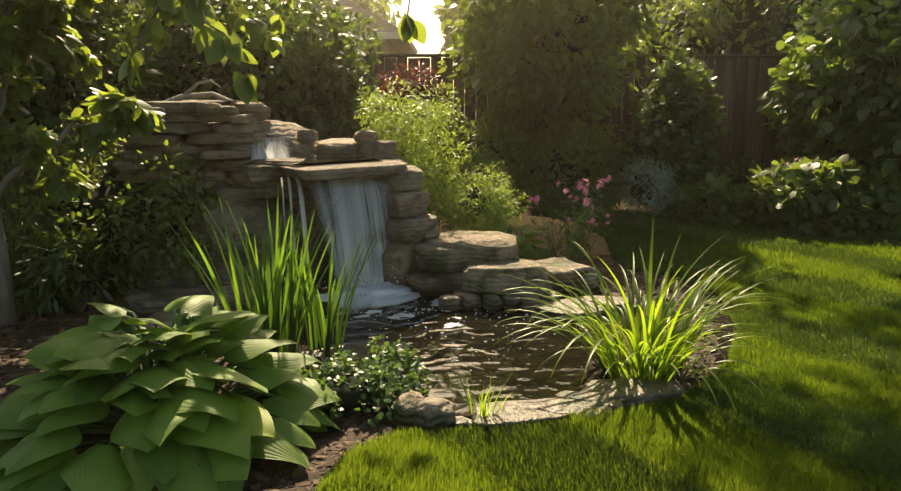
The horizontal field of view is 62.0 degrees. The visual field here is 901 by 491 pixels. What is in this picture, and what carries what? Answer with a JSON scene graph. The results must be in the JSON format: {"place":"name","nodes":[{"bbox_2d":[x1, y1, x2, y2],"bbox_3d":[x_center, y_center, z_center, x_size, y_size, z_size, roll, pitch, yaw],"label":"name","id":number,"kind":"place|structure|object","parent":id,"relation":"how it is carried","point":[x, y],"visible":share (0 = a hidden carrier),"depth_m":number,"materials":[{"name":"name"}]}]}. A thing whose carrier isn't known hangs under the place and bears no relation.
{"place":"outdoors","nodes":[
{"label":"outdoors","id":0,"kind":"place"},
{"bbox_2d":[0,95,755,474],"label":"ground","id":1,"kind":"structure","parent":0,"point":[600,249],"depth_m":6.70,"materials":[{"name":"brown soil"}]},
{"bbox_2d":[4,214,130,326],"bbox_3d":[-2.616,0.123,5.013,1.005,0.735,1.074,0,12,-1],"label":"shrub","id":2,"kind":"object","parent":1,"relation":"on","point":[37,296],"visible":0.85,"depth_m":4.78,"materials":[{"name":"green plant"}]},
{"bbox_2d":[0,0,165,242],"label":"shrub","id":3,"kind":"object","parent":1,"relation":"on","point":[113,54],"visible":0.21,"depth_m":6.42,"materials":[{"name":"green plant"}]},
{"bbox_2d":[0,133,238,305],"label":"shrub","id":4,"kind":"object","parent":1,"relation":"on","point":[29,212],"visible":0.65,"depth_m":5.05,"materials":[{"name":"green plant"}]},
{"bbox_2d":[0,295,341,490],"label":"hosta","id":5,"kind":"object","parent":1,"relation":"on","point":[141,469],"depth_m":2.76,"materials":[{"name":"green plant"}]},
{"bbox_2d":[0,0,426,336],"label":"tree","id":6,"kind":"object","parent":1,"relation":"on","point":[225,48],"depth_m":4.32,"materials":[{"name":"green plant"}]},
{"bbox_2d":[74,0,370,172],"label":"tree","id":7,"kind":"object","parent":1,"relation":"on","point":[298,25],"visible":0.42,"depth_m":7.32,"materials":[{"name":"green plant"}]},
{"bbox_2d":[91,0,417,130],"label":"house","id":8,"kind":"structure","parent":1,"relation":"on","point":[385,44],"depth_m":17.94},
{"bbox_2d":[292,4,391,140],"bbox_3d":[-1.298,-1.434,8.393,1.407,2.429,1.569,-5,13,-22],"label":"shrub","id":9,"kind":"object","parent":1,"relation":"on","point":[376,81],"visible":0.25,"depth_m":7.96,"materials":[{"name":"green plant"}]},
{"bbox_2d":[0,254,720,490],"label":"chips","id":10,"kind":"object","parent":1,"relation":"on","point":[318,463],"visible":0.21,"depth_m":3.73,"materials":[{"name":"brown wood"}]},
{"bbox_2d":[159,179,340,352],"bbox_3d":[-0.980,0.152,3.933,1.001,0.972,0.741,-5,13,-22],"label":"iris","id":11,"kind":"object","parent":10,"relation":"on","point":[286,328],"visible":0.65,"depth_m":3.91,"materials":[{"name":"green plant"}]},
{"bbox_2d":[487,223,552,259],"bbox_3d":[0.576,-0.030,6.509,0.743,0.293,0.584,0,12,-1],"label":"rock","id":12,"kind":"object","parent":10,"relation":"on","point":[532,253],"depth_m":6.48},
{"bbox_2d":[488,224,797,412],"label":"ornamental grass","id":13,"kind":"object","parent":10,"relation":"on","point":[640,331],"depth_m":3.77,"materials":[{"name":"green plant"}]},
{"bbox_2d":[350,0,402,25],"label":"tree","id":14,"kind":"object","parent":1,"relation":"on","point":[381,14],"depth_m":41.33,"materials":[{"name":"green plant"}]},
{"bbox_2d":[87,100,686,431],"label":"rocks","id":15,"kind":"object","parent":1,"relation":"on","point":[404,173],"visible":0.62,"depth_m":5.24,"materials":[{"name":"stone"}]},
{"bbox_2d":[164,80,251,103],"bbox_3d":[-1.992,-1.066,5.635,1.063,0.356,0.084,0,12,-2],"label":"driftwood","id":16,"kind":"object","parent":15,"relation":"on","point":[187,95],"visible":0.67,"depth_m":5.62,"materials":[{"name":"brown wood"}]},
{"bbox_2d":[247,157,375,164],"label":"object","id":17,"kind":"structure","parent":15,"relation":"on","point":[313,160],"depth_m":5.47,"materials":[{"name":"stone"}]},
{"bbox_2d":[286,159,381,165],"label":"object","id":18,"kind":"structure","parent":17,"relation":"on","point":[321,163],"depth_m":5.32,"materials":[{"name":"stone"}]},
{"bbox_2d":[249,137,389,291],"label":"waterfall","id":19,"kind":"structure","parent":15,"relation":"on","point":[361,219],"depth_m":5.20,"materials":[{"name":"liquid"}]},
{"bbox_2d":[427,160,530,231],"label":"shrub","id":20,"kind":"object","parent":15,"relation":"on","point":[503,200],"visible":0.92,"depth_m":6.02,"materials":[{"name":"green plant"}]},
{"bbox_2d":[0,50,794,198],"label":"fence","id":21,"kind":"object","parent":1,"relation":"on","point":[744,110],"visible":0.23,"depth_m":9.56,"materials":[{"name":"brown wood"}]},
{"bbox_2d":[373,57,448,116],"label":"flowering shrub","id":22,"kind":"object","parent":1,"relation":"on","point":[414,79],"visible":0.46,"depth_m":8.92,"materials":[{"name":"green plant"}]},
{"bbox_2d":[353,77,475,223],"bbox_3d":[-0.332,-0.737,6.378,1.108,1.350,1.114,0,12,-1],"label":"shrub","id":23,"kind":"object","parent":1,"relation":"on","point":[411,138],"visible":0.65,"depth_m":6.28,"materials":[{"name":"green plant"}]},
{"bbox_2d":[379,98,473,212],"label":"shrub","id":24,"kind":"object","parent":1,"relation":"on","point":[462,134],"visible":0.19,"depth_m":8.35,"materials":[{"name":"green plant"}]},
{"bbox_2d":[0,0,892,408],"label":"shrub foliage","id":25,"kind":"object","parent":1,"relation":"on","point":[350,400],"visible":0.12,"depth_m":7.45,"materials":[{"name":"green plant"}]},
{"bbox_2d":[432,0,498,104],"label":"tree","id":26,"kind":"object","parent":1,"relation":"on","point":[447,38],"visible":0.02,"depth_m":29.38,"materials":[{"name":"green plant"}]},
{"bbox_2d":[458,143,515,203],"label":"shrub","id":27,"kind":"object","parent":1,"relation":"on","point":[477,162],"visible":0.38,"depth_m":7.47,"materials":[{"name":"green plant"}]},
{"bbox_2d":[136,0,840,164],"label":"foliage","id":28,"kind":"object","parent":1,"relation":"on","point":[776,19],"visible":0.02,"depth_m":10.88,"materials":[{"name":"green plant"}]},
{"bbox_2d":[451,103,538,221],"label":"shrub","id":29,"kind":"object","parent":1,"relation":"on","point":[499,136],"visible":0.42,"depth_m":8.56,"materials":[{"name":"green plant"}]},
{"bbox_2d":[433,0,663,140],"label":"tree","id":30,"kind":"object","parent":1,"relation":"on","point":[509,32],"visible":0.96,"depth_m":8.21,"materials":[{"name":"green plant"}]},
{"bbox_2d":[529,182,612,261],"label":"flower","id":31,"kind":"object","parent":1,"relation":"on","point":[571,249],"depth_m":6.31,"materials":[{"name":"green plant"}]},
{"bbox_2d":[527,175,610,225],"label":"pink flowers","id":32,"kind":"object","parent":31,"relation":"attached to","point":[579,187],"visible":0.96,"depth_m":6.28,"materials":[{"name":"pink plant"}]},
{"bbox_2d":[506,115,636,221],"bbox_3d":[1.367,-0.911,8.773,1.688,1.183,1.325,0,12,-1],"label":"shrub","id":33,"kind":"object","parent":1,"relation":"on","point":[540,149],"visible":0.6,"depth_m":8.46,"materials":[{"name":"green plant"}]},
{"bbox_2d":[553,165,621,217],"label":"shrub","id":34,"kind":"object","parent":1,"relation":"on","point":[610,193],"visible":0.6,"depth_m":8.27,"materials":[{"name":"green plant"}]},
{"bbox_2d":[588,0,696,136],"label":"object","id":35,"kind":"structure","parent":1,"relation":"on","point":[666,14],"depth_m":20.96,"materials":[{"name":"green plant"}]},
{"bbox_2d":[618,154,679,215],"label":"shrub","id":36,"kind":"object","parent":1,"relation":"on","point":[662,187],"visible":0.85,"depth_m":8.15,"materials":[{"name":"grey plant"}]},
{"bbox_2d":[616,45,727,214],"bbox_3d":[2.648,-1.326,8.870,1.289,2.019,1.522,0,12,-1],"label":"shrub","id":37,"kind":"object","parent":1,"relation":"on","point":[697,166],"visible":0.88,"depth_m":8.47,"materials":[{"name":"green plant"}]},
{"bbox_2d":[588,0,820,151],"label":"tree","id":38,"kind":"object","parent":1,"relation":"on","point":[695,19],"visible":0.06,"depth_m":10.78,"materials":[{"name":"green plant"}]},
{"bbox_2d":[671,169,757,226],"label":"shrub","id":39,"kind":"object","parent":1,"relation":"on","point":[726,201],"visible":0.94,"depth_m":7.84,"materials":[{"name":"green plant"}]},
{"bbox_2d":[718,154,766,188],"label":"shrub","id":40,"kind":"object","parent":1,"relation":"on","point":[733,170],"visible":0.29,"depth_m":9.04,"materials":[{"name":"green plant"}]},
{"bbox_2d":[741,153,878,239],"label":"shrub","id":41,"kind":"object","parent":1,"relation":"on","point":[792,196],"visible":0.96,"depth_m":7.30,"materials":[{"name":"green plant"}]},
{"bbox_2d":[786,156,865,172],"bbox_3d":[3.879,-0.775,7.750,0.891,0.272,0.472,0,12,-1],"label":"border bloom","id":42,"kind":"object","parent":41,"relation":"on","point":[802,158],"visible":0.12,"depth_m":7.75,"materials":[{"name":"green plant"}]},
{"bbox_2d":[756,0,900,165],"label":"shrub","id":43,"kind":"object","parent":1,"relation":"on","point":[792,138],"visible":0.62,"depth_m":8.11,"materials":[{"name":"green plant"}]},
{"bbox_2d":[807,0,900,178],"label":"shrub","id":44,"kind":"object","parent":1,"relation":"on","point":[878,63],"visible":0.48,"depth_m":7.62,"materials":[{"name":"green plant"}]},
{"bbox_2d":[853,155,900,176],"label":"shrub","id":45,"kind":"object","parent":1,"relation":"on","point":[868,165],"visible":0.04,"depth_m":7.88,"materials":[{"name":"green plant"}]},
{"bbox_2d":[297,294,608,418],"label":"pond bank","id":46,"kind":"structure","parent":0,"point":[595,372],"depth_m":3.83,"materials":[{"name":"brown soil"}]},
{"bbox_2d":[271,258,312,326],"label":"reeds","id":47,"kind":"object","parent":46,"relation":"on","point":[299,314],"visible":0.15,"depth_m":4.54,"materials":[{"name":"green plant"}]},
{"bbox_2d":[267,349,434,427],"bbox_3d":[-0.456,0.631,3.420,0.774,0.295,0.579,0,12,-1],"label":"ground cover","id":48,"kind":"object","parent":46,"relation":"on","point":[377,371],"visible":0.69,"depth_m":3.37,"materials":[{"name":"green plant"}]},
{"bbox_2d":[359,333,425,380],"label":"shrub","id":49,"kind":"object","parent":46,"relation":"on","point":[385,348],"visible":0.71,"depth_m":3.78,"materials":[{"name":"green plant"}]},
{"bbox_2d":[447,366,516,416],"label":"tuft","id":50,"kind":"object","parent":46,"relation":"on","point":[482,406],"visible":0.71,"depth_m":3.26,"materials":[{"name":"green plant"}]},
{"bbox_2d":[314,295,592,413],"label":"pond","id":51,"kind":"structure","parent":0,"point":[566,366],"depth_m":4.20,"materials":[{"name":"liquid"}]},
{"bbox_2d":[281,223,380,356],"bbox_3d":[-0.640,0.232,4.060,0.582,0.764,0.303,-1,12,-7],"label":"iris","id":52,"kind":"object","parent":51,"relation":"on","point":[326,334],"visible":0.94,"depth_m":4.09,"materials":[{"name":"green plant"}]},
{"bbox_2d":[314,282,582,379],"bbox_3d":[-0.068,0.423,4.690,1.725,0.118,1.942,0,12,-1],"label":"foam","id":53,"kind":"object","parent":51,"relation":"on","point":[404,294],"visible":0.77,"depth_m":5.04,"materials":[{"name":"white"}]},
{"bbox_2d":[319,257,417,300],"bbox_3d":[-0.534,0.224,5.193,0.590,0.263,0.575,-9,15,-36],"label":"spray","id":54,"kind":"object","parent":53,"relation":"on","point":[369,278],"visible":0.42,"depth_m":5.14,"materials":[{"name":"white liquid"}]},
{"bbox_2d":[534,215,719,296],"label":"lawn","id":55,"kind":"structure","parent":0,"point":[618,262],"depth_m":7.55,"materials":[{"name":"green plant"}]},
{"bbox_2d":[306,208,900,490],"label":"lawn grass","id":56,"kind":"structure","parent":55,"relation":"on","point":[695,428],"depth_m":3.27,"materials":[{"name":"green plant"}]},
{"bbox_2d":[665,183,686,213],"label":"plant","id":57,"kind":"object","parent":55,"relation":"on","point":[673,198],"visible":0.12,"depth_m":8.30,"materials":[{"name":"green plant"}]}
]}

